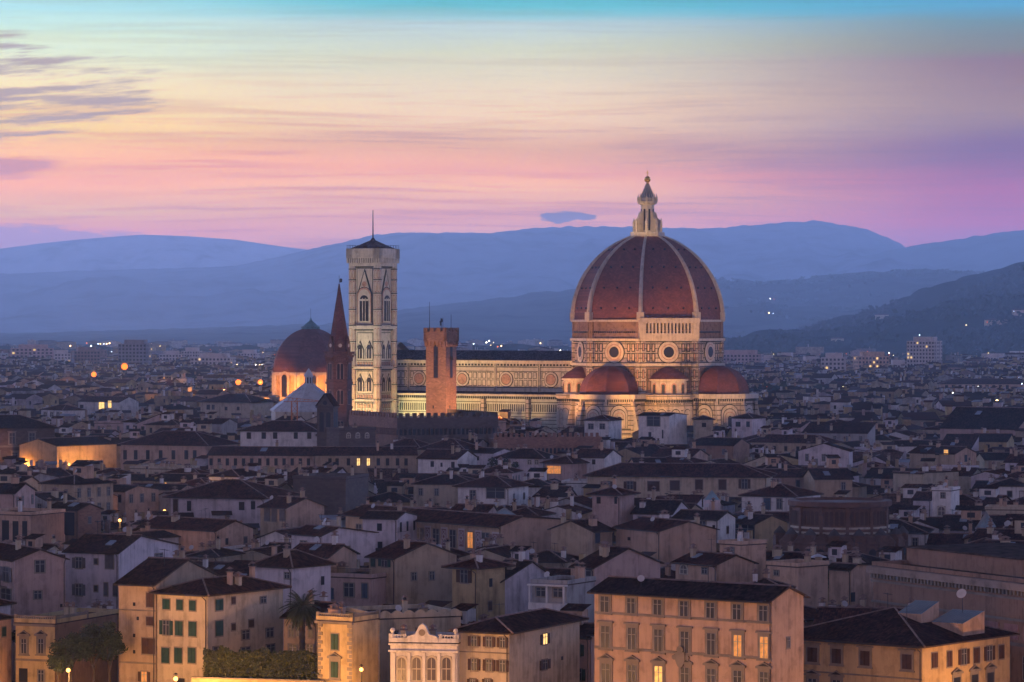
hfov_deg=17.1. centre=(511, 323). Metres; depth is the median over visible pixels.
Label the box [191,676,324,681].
garden wall
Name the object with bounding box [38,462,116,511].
house
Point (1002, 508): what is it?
house
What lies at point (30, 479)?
house
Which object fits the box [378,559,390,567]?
window
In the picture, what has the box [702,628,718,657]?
window
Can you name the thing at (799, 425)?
house
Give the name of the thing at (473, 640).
window
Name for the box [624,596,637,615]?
window
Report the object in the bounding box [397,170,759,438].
cathedral
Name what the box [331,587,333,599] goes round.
window
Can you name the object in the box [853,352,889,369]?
apartment block
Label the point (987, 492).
house
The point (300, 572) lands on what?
house
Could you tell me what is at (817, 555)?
parasol
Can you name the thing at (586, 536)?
house
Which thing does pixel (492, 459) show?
tree
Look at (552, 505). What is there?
house
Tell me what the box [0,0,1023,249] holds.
sky
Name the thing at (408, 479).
house
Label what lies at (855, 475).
house
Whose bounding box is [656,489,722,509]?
house
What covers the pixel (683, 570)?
window
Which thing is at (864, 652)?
window
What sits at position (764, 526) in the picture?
house
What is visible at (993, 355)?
apartment block
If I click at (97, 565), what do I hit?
house
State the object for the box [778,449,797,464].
house
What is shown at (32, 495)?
window
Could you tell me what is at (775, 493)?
house
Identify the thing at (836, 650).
window
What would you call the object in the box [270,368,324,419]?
baptistery
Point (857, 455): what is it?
house
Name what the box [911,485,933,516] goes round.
house
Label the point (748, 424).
house
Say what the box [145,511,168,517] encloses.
house
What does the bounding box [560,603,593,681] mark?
house
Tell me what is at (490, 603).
window
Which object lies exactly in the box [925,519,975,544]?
house
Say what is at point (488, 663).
window
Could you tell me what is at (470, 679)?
window
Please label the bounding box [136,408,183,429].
house
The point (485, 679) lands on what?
window
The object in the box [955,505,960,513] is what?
house
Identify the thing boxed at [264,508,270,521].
window
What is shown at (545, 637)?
window
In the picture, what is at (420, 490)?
window
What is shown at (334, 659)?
window
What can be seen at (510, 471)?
house
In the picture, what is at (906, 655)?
window
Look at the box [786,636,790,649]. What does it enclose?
window
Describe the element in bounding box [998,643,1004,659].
window
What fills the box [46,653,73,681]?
tree
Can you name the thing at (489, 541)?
house
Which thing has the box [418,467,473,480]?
house
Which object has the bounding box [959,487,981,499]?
house
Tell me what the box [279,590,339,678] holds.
wing
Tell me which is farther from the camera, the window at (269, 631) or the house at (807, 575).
the house at (807, 575)
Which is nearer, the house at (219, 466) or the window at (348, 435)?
the house at (219, 466)
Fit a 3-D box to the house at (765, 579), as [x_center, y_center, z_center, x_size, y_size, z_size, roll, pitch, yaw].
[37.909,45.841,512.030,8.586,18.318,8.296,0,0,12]
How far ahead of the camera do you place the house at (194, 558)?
608.88 m
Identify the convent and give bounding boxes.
[118,423,239,469]
[206,440,314,470]
[313,440,417,480]
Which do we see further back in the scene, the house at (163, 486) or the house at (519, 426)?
the house at (519, 426)
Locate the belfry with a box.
[315,393,339,445]
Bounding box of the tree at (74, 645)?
[48,631,92,681]
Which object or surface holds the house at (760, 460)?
on the ground
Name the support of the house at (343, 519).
on the ground
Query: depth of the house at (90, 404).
1651.14 m
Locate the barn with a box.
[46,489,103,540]
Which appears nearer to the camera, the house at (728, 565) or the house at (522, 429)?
the house at (728, 565)
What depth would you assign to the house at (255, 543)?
654.47 m
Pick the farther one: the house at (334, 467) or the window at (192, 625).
the house at (334, 467)
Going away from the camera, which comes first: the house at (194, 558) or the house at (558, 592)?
the house at (558, 592)
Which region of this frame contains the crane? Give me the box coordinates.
[284,397,318,419]
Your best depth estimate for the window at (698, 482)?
798.96 m
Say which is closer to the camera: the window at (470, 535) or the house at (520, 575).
the house at (520, 575)
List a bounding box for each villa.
[13,601,118,681]
[388,623,460,681]
[830,337,843,341]
[875,314,888,319]
[984,319,995,325]
[1012,309,1023,315]
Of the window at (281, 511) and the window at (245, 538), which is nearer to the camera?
the window at (245, 538)
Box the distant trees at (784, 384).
[3,343,1021,391]
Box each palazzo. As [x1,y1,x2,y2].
[0,415,59,462]
[0,535,69,680]
[340,500,569,552]
[582,459,776,497]
[587,564,810,681]
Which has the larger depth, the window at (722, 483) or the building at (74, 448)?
the building at (74, 448)
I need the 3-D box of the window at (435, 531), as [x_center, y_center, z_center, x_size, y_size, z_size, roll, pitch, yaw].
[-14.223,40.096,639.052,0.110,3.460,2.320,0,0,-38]
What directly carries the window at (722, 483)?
in the palazzo at (733, 479)
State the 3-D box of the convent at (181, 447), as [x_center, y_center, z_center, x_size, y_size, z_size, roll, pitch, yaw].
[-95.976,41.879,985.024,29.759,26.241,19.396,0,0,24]
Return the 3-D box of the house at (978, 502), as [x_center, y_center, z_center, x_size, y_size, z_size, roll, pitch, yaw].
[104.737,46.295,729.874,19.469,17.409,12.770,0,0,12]
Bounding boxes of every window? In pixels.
[0,566,11,582]
[1,588,11,607]
[1,626,6,637]
[2,520,8,540]
[7,431,16,444]
[10,450,18,457]
[13,521,17,540]
[17,630,30,655]
[19,668,27,681]
[22,521,26,536]
[27,431,36,440]
[31,494,33,503]
[33,590,42,599]
[34,559,45,573]
[34,630,47,655]
[37,669,44,681]
[64,512,73,535]
[72,557,84,568]
[72,583,84,596]
[77,488,80,497]
[87,487,90,496]
[88,516,91,523]
[93,558,98,564]
[93,585,98,592]
[97,487,100,496]
[99,402,104,408]
[103,582,108,596]
[105,554,113,569]
[106,486,110,495]
[106,502,109,509]
[108,400,111,407]
[113,585,117,596]
[118,494,121,502]
[123,450,126,459]
[129,494,132,502]
[134,450,137,459]
[138,670,149,681]
[140,493,143,502]
[141,637,155,655]
[146,450,149,459]
[146,591,152,608]
[146,616,152,626]
[151,493,155,501]
[154,552,162,556]
[159,619,172,635]
[161,646,169,664]
[162,598,170,610]
[173,499,177,511]
[174,620,183,636]
[174,646,182,664]
[175,678,184,681]
[176,598,183,611]
[184,450,187,458]
[187,501,190,510]
[187,646,196,664]
[188,620,196,637]
[189,599,196,611]
[193,450,196,457]
[212,645,219,650]
[215,598,223,611]
[215,619,223,637]
[231,596,235,604]
[231,622,235,631]
[239,502,243,509]
[240,646,250,650]
[241,629,249,640]
[243,536,247,543]
[248,618,253,628]
[251,501,254,508]
[260,596,266,603]
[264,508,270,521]
[265,627,273,638]
[265,643,274,651]
[271,509,277,522]
[279,509,284,521]
[284,572,289,579]
[287,643,297,650]
[288,624,294,637]
[295,626,299,637]
[305,643,313,652]
[307,626,313,638]
[327,652,341,680]
[330,633,338,650]
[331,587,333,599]
[343,582,354,597]
[346,432,350,438]
[356,458,360,465]
[356,523,361,529]
[361,582,367,598]
[366,458,370,465]
[370,558,375,567]
[377,523,381,530]
[378,542,382,547]
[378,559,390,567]
[396,655,406,681]
[411,572,416,580]
[411,655,421,681]
[417,527,423,540]
[418,488,422,495]
[426,655,436,681]
[428,571,434,580]
[432,528,439,544]
[434,488,438,495]
[440,655,451,681]
[449,529,456,548]
[456,569,471,583]
[467,531,473,548]
[467,678,477,681]
[468,635,479,647]
[468,658,479,671]
[469,490,475,500]
[481,532,489,546]
[482,678,492,681]
[483,636,494,647]
[483,658,494,672]
[486,488,504,498]
[488,600,492,611]
[489,578,492,586]
[496,659,508,672]
[497,636,507,648]
[527,459,531,464]
[534,459,539,464]
[535,587,545,597]
[540,658,550,670]
[541,632,549,645]
[546,465,561,474]
[552,587,562,597]
[580,643,583,657]
[580,668,584,681]
[585,569,591,575]
[588,423,593,428]
[595,533,599,543]
[597,594,611,614]
[597,620,613,650]
[597,654,613,681]
[599,423,604,428]
[623,622,639,652]
[624,481,635,490]
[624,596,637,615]
[624,655,639,681]
[647,416,659,426]
[647,481,659,491]
[650,597,664,617]
[650,624,665,654]
[650,656,666,681]
[669,480,679,490]
[676,599,691,619]
[676,626,692,655]
[679,564,687,574]
[679,659,692,681]
[695,479,702,489]
[700,520,706,525]
[701,567,707,574]
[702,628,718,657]
[702,659,719,681]
[703,600,717,620]
[718,479,726,489]
[729,602,743,622]
[729,629,745,659]
[729,661,745,681]
[735,525,739,538]
[739,479,749,489]
[741,525,754,538]
[755,602,771,623]
[755,631,772,661]
[755,662,772,681]
[763,497,770,510]
[773,569,779,576]
[776,498,782,509]
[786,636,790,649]
[795,480,799,486]
[804,642,820,664]
[804,669,820,681]
[828,643,844,666]
[828,670,844,681]
[841,482,845,489]
[851,592,854,601]
[856,645,873,668]
[898,649,915,672]
[912,537,918,545]
[931,651,937,669]
[937,505,945,515]
[940,492,945,498]
[946,650,952,667]
[951,667,963,681]
[958,648,969,665]
[969,665,981,681]
[973,646,979,664]
[984,644,994,661]
[984,663,996,681]
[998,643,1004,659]
[1007,490,1012,497]
[1022,656,1023,679]
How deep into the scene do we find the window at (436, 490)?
795.26 m
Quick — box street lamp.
[121,363,127,378]
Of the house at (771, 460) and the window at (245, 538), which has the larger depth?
the house at (771, 460)
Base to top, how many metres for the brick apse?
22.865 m
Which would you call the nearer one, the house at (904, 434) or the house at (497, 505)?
the house at (497, 505)
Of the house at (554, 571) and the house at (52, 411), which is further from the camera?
the house at (52, 411)
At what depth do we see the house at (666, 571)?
567.18 m
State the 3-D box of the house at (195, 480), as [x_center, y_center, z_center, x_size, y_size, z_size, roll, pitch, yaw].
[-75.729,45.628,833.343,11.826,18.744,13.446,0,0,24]
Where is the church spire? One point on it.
(339, 356)
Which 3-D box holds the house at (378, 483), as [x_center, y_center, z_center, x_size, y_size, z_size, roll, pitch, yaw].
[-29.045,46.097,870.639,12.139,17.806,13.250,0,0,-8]
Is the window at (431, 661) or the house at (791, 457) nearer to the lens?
the window at (431, 661)
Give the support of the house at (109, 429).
on the ground
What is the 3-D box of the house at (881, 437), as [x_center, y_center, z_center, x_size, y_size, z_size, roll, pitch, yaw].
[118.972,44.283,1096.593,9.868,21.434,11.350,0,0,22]
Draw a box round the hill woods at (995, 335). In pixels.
[714,263,1023,353]
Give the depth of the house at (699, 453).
928.26 m
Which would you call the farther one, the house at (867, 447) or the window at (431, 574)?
the house at (867, 447)
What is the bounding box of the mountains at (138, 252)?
[0,235,306,273]
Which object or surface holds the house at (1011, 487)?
on the ground
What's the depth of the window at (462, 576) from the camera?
514.84 m
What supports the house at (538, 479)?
on the ground
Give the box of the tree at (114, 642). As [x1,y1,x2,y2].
[91,621,128,681]
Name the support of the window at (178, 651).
in the house at (236, 611)
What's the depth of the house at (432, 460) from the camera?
883.34 m
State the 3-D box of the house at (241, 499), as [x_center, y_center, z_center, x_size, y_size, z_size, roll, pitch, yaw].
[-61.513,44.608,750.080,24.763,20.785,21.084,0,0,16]
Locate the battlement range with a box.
[488,433,601,455]
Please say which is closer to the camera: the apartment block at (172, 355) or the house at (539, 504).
the house at (539, 504)
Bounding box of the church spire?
[324,278,354,426]
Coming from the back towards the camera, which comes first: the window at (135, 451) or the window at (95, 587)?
the window at (135, 451)
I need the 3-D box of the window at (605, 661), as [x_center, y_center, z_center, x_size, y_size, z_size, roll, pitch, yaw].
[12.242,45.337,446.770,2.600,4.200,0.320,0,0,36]
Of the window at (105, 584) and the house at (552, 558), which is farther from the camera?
the house at (552, 558)
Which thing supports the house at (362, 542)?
on the ground
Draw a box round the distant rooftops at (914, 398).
[0,354,1023,631]
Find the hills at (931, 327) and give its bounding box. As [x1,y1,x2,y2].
[0,295,1023,355]
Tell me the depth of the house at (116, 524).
735.79 m
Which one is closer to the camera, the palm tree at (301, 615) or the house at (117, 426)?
the palm tree at (301, 615)
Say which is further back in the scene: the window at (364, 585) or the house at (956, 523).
the house at (956, 523)
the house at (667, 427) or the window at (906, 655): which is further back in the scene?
the house at (667, 427)
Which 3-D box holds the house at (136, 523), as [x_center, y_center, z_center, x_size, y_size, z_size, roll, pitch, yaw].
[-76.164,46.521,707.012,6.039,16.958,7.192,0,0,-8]
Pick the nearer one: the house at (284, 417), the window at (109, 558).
the window at (109, 558)
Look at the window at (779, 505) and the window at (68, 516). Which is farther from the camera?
the window at (779, 505)
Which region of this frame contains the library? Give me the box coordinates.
[866,542,1023,681]
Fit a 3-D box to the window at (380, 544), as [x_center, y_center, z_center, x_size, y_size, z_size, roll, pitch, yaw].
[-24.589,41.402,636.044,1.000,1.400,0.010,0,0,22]
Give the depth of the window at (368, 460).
901.59 m
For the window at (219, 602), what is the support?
in the house at (236, 611)
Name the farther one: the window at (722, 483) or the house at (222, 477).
the house at (222, 477)
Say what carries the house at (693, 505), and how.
on the ground
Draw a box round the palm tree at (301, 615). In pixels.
[279,588,320,649]
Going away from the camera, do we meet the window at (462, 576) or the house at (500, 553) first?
the window at (462, 576)
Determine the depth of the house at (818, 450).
925.70 m
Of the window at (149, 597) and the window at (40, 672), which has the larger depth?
the window at (40, 672)
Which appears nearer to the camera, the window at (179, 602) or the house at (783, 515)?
the window at (179, 602)
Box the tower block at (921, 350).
[906,337,941,364]
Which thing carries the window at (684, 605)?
in the palazzo at (647, 629)
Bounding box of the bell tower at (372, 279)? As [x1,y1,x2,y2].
[346,220,399,412]
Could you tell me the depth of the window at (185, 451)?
973.78 m
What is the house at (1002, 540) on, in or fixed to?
on the ground
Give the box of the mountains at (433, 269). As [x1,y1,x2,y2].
[0,220,916,332]
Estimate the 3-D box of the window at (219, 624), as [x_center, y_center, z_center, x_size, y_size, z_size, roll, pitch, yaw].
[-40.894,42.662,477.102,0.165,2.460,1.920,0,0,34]
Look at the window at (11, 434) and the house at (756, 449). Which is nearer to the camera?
the house at (756, 449)
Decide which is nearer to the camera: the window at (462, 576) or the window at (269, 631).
the window at (269, 631)
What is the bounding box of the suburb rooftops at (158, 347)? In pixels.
[0,338,1023,362]
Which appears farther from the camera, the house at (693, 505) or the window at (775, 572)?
the house at (693, 505)
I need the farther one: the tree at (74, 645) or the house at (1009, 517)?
the house at (1009, 517)
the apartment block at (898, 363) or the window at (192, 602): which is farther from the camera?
the apartment block at (898, 363)
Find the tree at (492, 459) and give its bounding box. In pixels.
[487,457,497,466]
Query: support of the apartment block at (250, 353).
on the ground
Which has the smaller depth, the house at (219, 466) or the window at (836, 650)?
the window at (836, 650)
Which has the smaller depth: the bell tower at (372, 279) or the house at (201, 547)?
the house at (201, 547)
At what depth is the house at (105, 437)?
1092.61 m
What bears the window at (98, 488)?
in the house at (84, 482)
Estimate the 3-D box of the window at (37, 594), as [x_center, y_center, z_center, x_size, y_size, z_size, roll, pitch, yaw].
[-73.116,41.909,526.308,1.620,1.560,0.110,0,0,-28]
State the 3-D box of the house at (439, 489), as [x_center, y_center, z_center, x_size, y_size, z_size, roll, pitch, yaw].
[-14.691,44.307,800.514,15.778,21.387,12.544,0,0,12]
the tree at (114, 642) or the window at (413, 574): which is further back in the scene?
the window at (413, 574)
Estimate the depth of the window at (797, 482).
817.91 m
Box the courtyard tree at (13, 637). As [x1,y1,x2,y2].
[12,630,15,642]
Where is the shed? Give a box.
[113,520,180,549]
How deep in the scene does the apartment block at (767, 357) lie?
3145.04 m
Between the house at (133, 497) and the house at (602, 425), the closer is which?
the house at (133, 497)
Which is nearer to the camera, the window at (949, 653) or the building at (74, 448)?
the window at (949, 653)
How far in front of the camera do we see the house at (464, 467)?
872.35 m
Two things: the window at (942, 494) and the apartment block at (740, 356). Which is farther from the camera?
the apartment block at (740, 356)
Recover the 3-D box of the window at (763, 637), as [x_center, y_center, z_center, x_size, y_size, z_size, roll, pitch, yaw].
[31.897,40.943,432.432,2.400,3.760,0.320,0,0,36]
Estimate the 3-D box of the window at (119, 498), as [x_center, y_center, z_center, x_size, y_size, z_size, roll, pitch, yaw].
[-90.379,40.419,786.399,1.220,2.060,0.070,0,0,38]
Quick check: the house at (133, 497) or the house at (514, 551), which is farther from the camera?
the house at (133, 497)
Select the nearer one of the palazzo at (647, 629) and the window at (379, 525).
the palazzo at (647, 629)
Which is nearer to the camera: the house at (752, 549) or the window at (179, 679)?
the window at (179, 679)
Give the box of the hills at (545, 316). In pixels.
[0,269,972,345]
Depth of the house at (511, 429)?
994.37 m
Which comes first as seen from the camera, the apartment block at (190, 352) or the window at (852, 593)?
the window at (852, 593)
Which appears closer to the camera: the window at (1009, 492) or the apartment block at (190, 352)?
the window at (1009, 492)
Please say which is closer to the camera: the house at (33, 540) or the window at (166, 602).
the window at (166, 602)
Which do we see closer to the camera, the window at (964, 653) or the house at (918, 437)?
the window at (964, 653)
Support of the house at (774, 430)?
on the ground
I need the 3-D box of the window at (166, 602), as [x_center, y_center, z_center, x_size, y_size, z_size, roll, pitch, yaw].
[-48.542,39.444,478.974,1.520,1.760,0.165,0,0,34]
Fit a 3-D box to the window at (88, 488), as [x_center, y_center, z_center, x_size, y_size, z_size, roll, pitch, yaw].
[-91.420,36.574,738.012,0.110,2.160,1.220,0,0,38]
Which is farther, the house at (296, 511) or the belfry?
the belfry
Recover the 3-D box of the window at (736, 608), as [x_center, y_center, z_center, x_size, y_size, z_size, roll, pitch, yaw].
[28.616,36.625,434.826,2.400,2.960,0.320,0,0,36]
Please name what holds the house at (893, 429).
on the ground
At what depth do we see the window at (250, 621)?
482.94 m
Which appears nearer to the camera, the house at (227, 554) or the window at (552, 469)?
the house at (227, 554)
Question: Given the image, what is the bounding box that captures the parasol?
[811,554,825,557]
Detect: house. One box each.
[0,462,6,469]
[0,470,36,508]
[0,497,64,546]
[0,598,16,614]
[0,613,13,681]
[3,467,41,491]
[9,461,59,481]
[20,534,59,552]
[25,539,64,556]
[32,461,72,476]
[35,487,76,507]
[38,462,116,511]
[39,404,86,419]
[51,534,63,549]
[55,425,115,436]
[61,520,180,608]
[63,430,110,440]
[68,460,99,470]
[71,415,94,428]
[74,421,121,436]
[77,396,139,415]
[86,599,118,681]
[94,417,130,433]
[96,460,133,483]
[101,510,131,532]
[107,473,161,521]
[111,429,140,467]
[113,545,220,681]
[116,425,145,436]
[120,412,147,432]
[129,507,152,528]
[130,460,199,473]
[131,466,154,483]
[133,475,194,493]
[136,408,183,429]
[136,508,255,550]
[143,411,196,434]
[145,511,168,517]
[148,561,291,681]
[151,464,209,482]
[152,420,196,433]
[154,466,213,482]
[158,486,181,515]
[162,478,299,530]
[177,472,211,485]
[185,421,222,436]
[185,535,245,561]
[185,540,212,556]
[185,557,208,560]
[192,412,237,434]
[193,553,231,572]
[195,474,223,485]
[196,392,277,417]
[196,462,225,472]
[206,463,266,481]
[217,560,256,575]
[224,538,261,550]
[235,418,316,445]
[237,414,266,423]
[239,470,278,481]
[241,536,284,560]
[248,539,335,650]
[251,519,302,544]
[252,475,292,490]
[257,487,327,535]
[261,464,290,473]
[261,533,291,546]
[276,412,305,420]
[283,461,331,486]
[287,512,378,565]
[293,530,359,572]
[306,412,316,422]
[310,461,347,472]
[314,601,380,681]
[331,561,386,605]
[341,500,450,527]
[344,497,380,512]
[346,595,461,681]
[356,497,422,507]
[359,500,419,547]
[364,531,460,607]
[367,465,408,482]
[369,482,413,505]
[373,469,398,494]
[376,474,416,494]
[383,436,429,472]
[391,473,422,480]
[411,467,475,506]
[416,443,478,472]
[417,435,481,453]
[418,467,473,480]
[421,538,470,559]
[424,498,451,507]
[441,548,515,620]
[444,465,485,473]
[448,604,588,681]
[450,495,497,512]
[451,603,489,624]
[452,468,533,504]
[457,538,529,560]
[458,464,520,480]
[461,430,488,446]
[467,533,504,552]
[469,439,511,468]
[470,469,508,478]
[477,457,522,480]
[493,444,559,480]
[493,498,512,510]
[497,426,514,436]
[498,416,520,431]
[498,421,505,431]
[500,546,552,614]
[505,419,543,432]
[508,425,551,434]
[508,493,543,510]
[508,546,543,567]
[511,498,556,516]
[513,428,550,436]
[523,468,565,504]
[527,561,595,622]
[529,542,578,567]
[532,480,576,505]
[539,450,589,480]
[543,487,591,509]
[543,492,591,518]
[544,558,576,575]
[547,512,616,555]
[557,426,584,436]
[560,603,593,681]
[561,472,586,494]
[568,540,664,585]
[577,439,623,472]
[582,414,623,438]
[582,511,591,518]
[585,474,640,526]
[586,627,593,681]
[610,441,631,449]
[611,509,719,566]
[615,440,654,461]
[628,451,667,462]
[630,486,689,519]
[634,494,651,506]
[635,436,669,451]
[637,412,688,443]
[650,439,709,459]
[651,438,690,447]
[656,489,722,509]
[660,562,675,578]
[664,492,702,508]
[664,494,703,507]
[665,446,707,462]
[670,539,758,582]
[671,497,737,542]
[690,428,725,447]
[691,415,714,438]
[692,428,750,463]
[706,450,737,462]
[715,492,737,512]
[718,527,766,578]
[729,413,767,436]
[732,501,753,513]
[734,506,788,549]
[738,478,823,510]
[742,447,793,466]
[743,426,770,439]
[746,427,843,453]
[749,444,767,458]
[749,568,795,587]
[754,501,788,530]
[756,454,797,467]
[760,460,803,487]
[766,541,827,567]
[766,546,828,607]
[770,421,799,433]
[773,415,810,433]
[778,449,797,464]
[796,435,854,466]
[797,541,869,562]
[801,416,876,445]
[801,456,823,471]
[802,454,853,496]
[804,589,1019,681]
[804,597,825,626]
[813,593,913,624]
[826,414,847,421]
[828,549,872,606]
[828,599,851,605]
[832,490,850,496]
[840,594,869,606]
[841,434,872,451]
[849,470,861,481]
[849,542,889,562]
[852,481,869,497]
[853,447,901,466]
[853,451,903,464]
[854,440,898,451]
[854,452,885,469]
[864,464,920,484]
[867,475,892,497]
[870,417,909,430]
[870,485,892,497]
[872,485,887,495]
[875,428,901,446]
[875,442,909,457]
[876,421,902,431]
[876,546,903,560]
[882,484,922,504]
[888,428,924,439]
[889,504,905,514]
[889,512,933,545]
[891,432,937,453]
[891,463,960,492]
[896,505,920,516]
[900,509,927,520]
[907,440,978,467]
[910,505,941,532]
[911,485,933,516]
[915,434,942,442]
[920,419,944,433]
[922,508,957,522]
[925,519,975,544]
[931,457,978,470]
[931,476,959,516]
[937,378,1023,390]
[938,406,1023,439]
[939,505,1005,532]
[941,434,979,450]
[951,461,981,493]
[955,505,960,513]
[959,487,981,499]
[959,499,1023,506]
[961,517,1014,542]
[964,529,1003,543]
[967,484,1011,500]
[968,515,1023,541]
[969,461,1015,493]
[970,473,1001,493]
[974,427,1015,449]
[976,446,1023,467]
[979,445,1023,451]
[983,534,1023,543]
[985,495,1023,514]
[989,470,1023,499]
[995,462,1023,479]
[1003,447,1023,470]
[1005,514,1023,525]
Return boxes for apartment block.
[10,344,53,358]
[54,350,70,360]
[70,347,99,363]
[118,340,151,364]
[159,351,181,359]
[181,347,202,358]
[190,353,235,365]
[238,350,259,358]
[724,350,763,363]
[764,355,773,361]
[782,353,793,358]
[803,356,819,361]
[821,353,845,371]
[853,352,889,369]
[889,360,907,366]
[981,353,1003,359]
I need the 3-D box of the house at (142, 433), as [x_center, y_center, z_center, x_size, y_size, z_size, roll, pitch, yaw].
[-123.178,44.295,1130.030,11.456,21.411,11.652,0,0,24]
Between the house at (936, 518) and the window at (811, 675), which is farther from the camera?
the house at (936, 518)
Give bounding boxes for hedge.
[202,645,319,679]
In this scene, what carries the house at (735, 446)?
on the ground
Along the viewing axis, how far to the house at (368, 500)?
714.63 m
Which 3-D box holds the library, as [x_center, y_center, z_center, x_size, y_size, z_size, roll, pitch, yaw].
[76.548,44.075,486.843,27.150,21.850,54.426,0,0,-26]
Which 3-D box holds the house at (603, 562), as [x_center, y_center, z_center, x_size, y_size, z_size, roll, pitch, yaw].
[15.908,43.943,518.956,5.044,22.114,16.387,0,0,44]
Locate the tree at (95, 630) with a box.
[76,623,118,681]
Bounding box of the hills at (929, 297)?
[3,262,1023,344]
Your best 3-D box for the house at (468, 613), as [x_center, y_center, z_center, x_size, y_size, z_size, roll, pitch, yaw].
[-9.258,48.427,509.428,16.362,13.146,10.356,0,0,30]
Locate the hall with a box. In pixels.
[292,464,368,514]
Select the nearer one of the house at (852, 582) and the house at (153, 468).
the house at (852, 582)
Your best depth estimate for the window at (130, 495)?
786.67 m
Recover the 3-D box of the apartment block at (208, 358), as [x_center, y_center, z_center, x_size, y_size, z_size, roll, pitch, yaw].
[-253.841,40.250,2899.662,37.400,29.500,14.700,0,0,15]
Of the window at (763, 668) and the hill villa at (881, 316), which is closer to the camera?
the window at (763, 668)
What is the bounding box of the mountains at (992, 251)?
[0,230,1023,333]
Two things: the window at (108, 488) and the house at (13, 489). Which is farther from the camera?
the window at (108, 488)
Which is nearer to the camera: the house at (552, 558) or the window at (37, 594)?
the window at (37, 594)
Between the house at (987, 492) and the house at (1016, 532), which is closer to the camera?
the house at (1016, 532)
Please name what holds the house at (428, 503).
on the ground
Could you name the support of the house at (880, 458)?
on the ground
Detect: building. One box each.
[17,431,117,467]
[326,423,375,445]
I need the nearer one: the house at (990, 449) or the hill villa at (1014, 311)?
the house at (990, 449)
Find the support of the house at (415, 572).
on the ground
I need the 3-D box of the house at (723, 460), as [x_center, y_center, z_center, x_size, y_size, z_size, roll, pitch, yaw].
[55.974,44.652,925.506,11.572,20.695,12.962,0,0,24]
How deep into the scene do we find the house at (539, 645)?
455.32 m
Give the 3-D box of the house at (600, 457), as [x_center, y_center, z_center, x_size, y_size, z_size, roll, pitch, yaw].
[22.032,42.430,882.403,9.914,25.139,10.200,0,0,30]
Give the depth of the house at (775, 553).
587.04 m
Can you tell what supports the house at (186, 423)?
on the ground
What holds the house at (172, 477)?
on the ground
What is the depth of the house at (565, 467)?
875.47 m
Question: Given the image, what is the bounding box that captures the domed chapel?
[272,318,330,400]
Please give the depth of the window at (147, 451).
978.67 m
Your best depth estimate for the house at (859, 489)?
852.33 m
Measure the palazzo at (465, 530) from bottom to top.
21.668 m
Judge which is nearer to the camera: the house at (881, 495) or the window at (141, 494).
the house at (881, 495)
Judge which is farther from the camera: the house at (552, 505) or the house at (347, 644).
the house at (552, 505)
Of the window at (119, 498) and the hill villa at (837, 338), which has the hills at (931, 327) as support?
the hill villa at (837, 338)
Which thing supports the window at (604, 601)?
in the palazzo at (647, 629)
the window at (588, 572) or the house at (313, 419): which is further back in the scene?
the house at (313, 419)
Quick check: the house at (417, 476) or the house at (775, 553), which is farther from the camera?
the house at (417, 476)
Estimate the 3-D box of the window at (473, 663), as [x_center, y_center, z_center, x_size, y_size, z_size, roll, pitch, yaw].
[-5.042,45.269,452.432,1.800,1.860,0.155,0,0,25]
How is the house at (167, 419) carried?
on the ground
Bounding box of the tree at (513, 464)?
[503,458,518,467]
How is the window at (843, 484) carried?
in the house at (831, 477)
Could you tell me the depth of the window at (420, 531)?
642.92 m
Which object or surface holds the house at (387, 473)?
on the ground
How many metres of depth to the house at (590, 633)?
474.30 m
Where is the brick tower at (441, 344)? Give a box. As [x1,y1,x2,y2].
[423,302,458,415]
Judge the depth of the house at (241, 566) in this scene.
544.83 m
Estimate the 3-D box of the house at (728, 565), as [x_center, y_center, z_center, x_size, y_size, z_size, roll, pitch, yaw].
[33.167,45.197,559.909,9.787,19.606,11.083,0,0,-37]
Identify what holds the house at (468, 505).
on the ground
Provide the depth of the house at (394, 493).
801.46 m
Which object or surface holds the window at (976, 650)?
in the house at (918, 641)
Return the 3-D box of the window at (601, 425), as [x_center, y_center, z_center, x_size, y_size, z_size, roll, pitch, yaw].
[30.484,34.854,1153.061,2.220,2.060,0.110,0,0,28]
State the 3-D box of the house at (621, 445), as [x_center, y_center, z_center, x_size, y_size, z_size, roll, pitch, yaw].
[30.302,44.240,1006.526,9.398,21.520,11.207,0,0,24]
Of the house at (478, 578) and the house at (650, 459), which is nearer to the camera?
the house at (478, 578)
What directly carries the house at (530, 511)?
on the ground
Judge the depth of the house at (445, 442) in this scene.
916.68 m
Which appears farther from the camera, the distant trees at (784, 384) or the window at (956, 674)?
the distant trees at (784, 384)
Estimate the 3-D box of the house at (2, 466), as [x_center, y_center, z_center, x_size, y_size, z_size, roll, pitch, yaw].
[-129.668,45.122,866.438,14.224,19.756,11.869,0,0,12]
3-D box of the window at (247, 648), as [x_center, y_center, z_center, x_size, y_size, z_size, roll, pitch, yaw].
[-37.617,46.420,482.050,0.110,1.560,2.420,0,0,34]
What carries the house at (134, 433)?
on the ground
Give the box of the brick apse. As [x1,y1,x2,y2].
[773,497,908,559]
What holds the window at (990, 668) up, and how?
in the house at (918, 641)
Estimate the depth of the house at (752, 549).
569.93 m

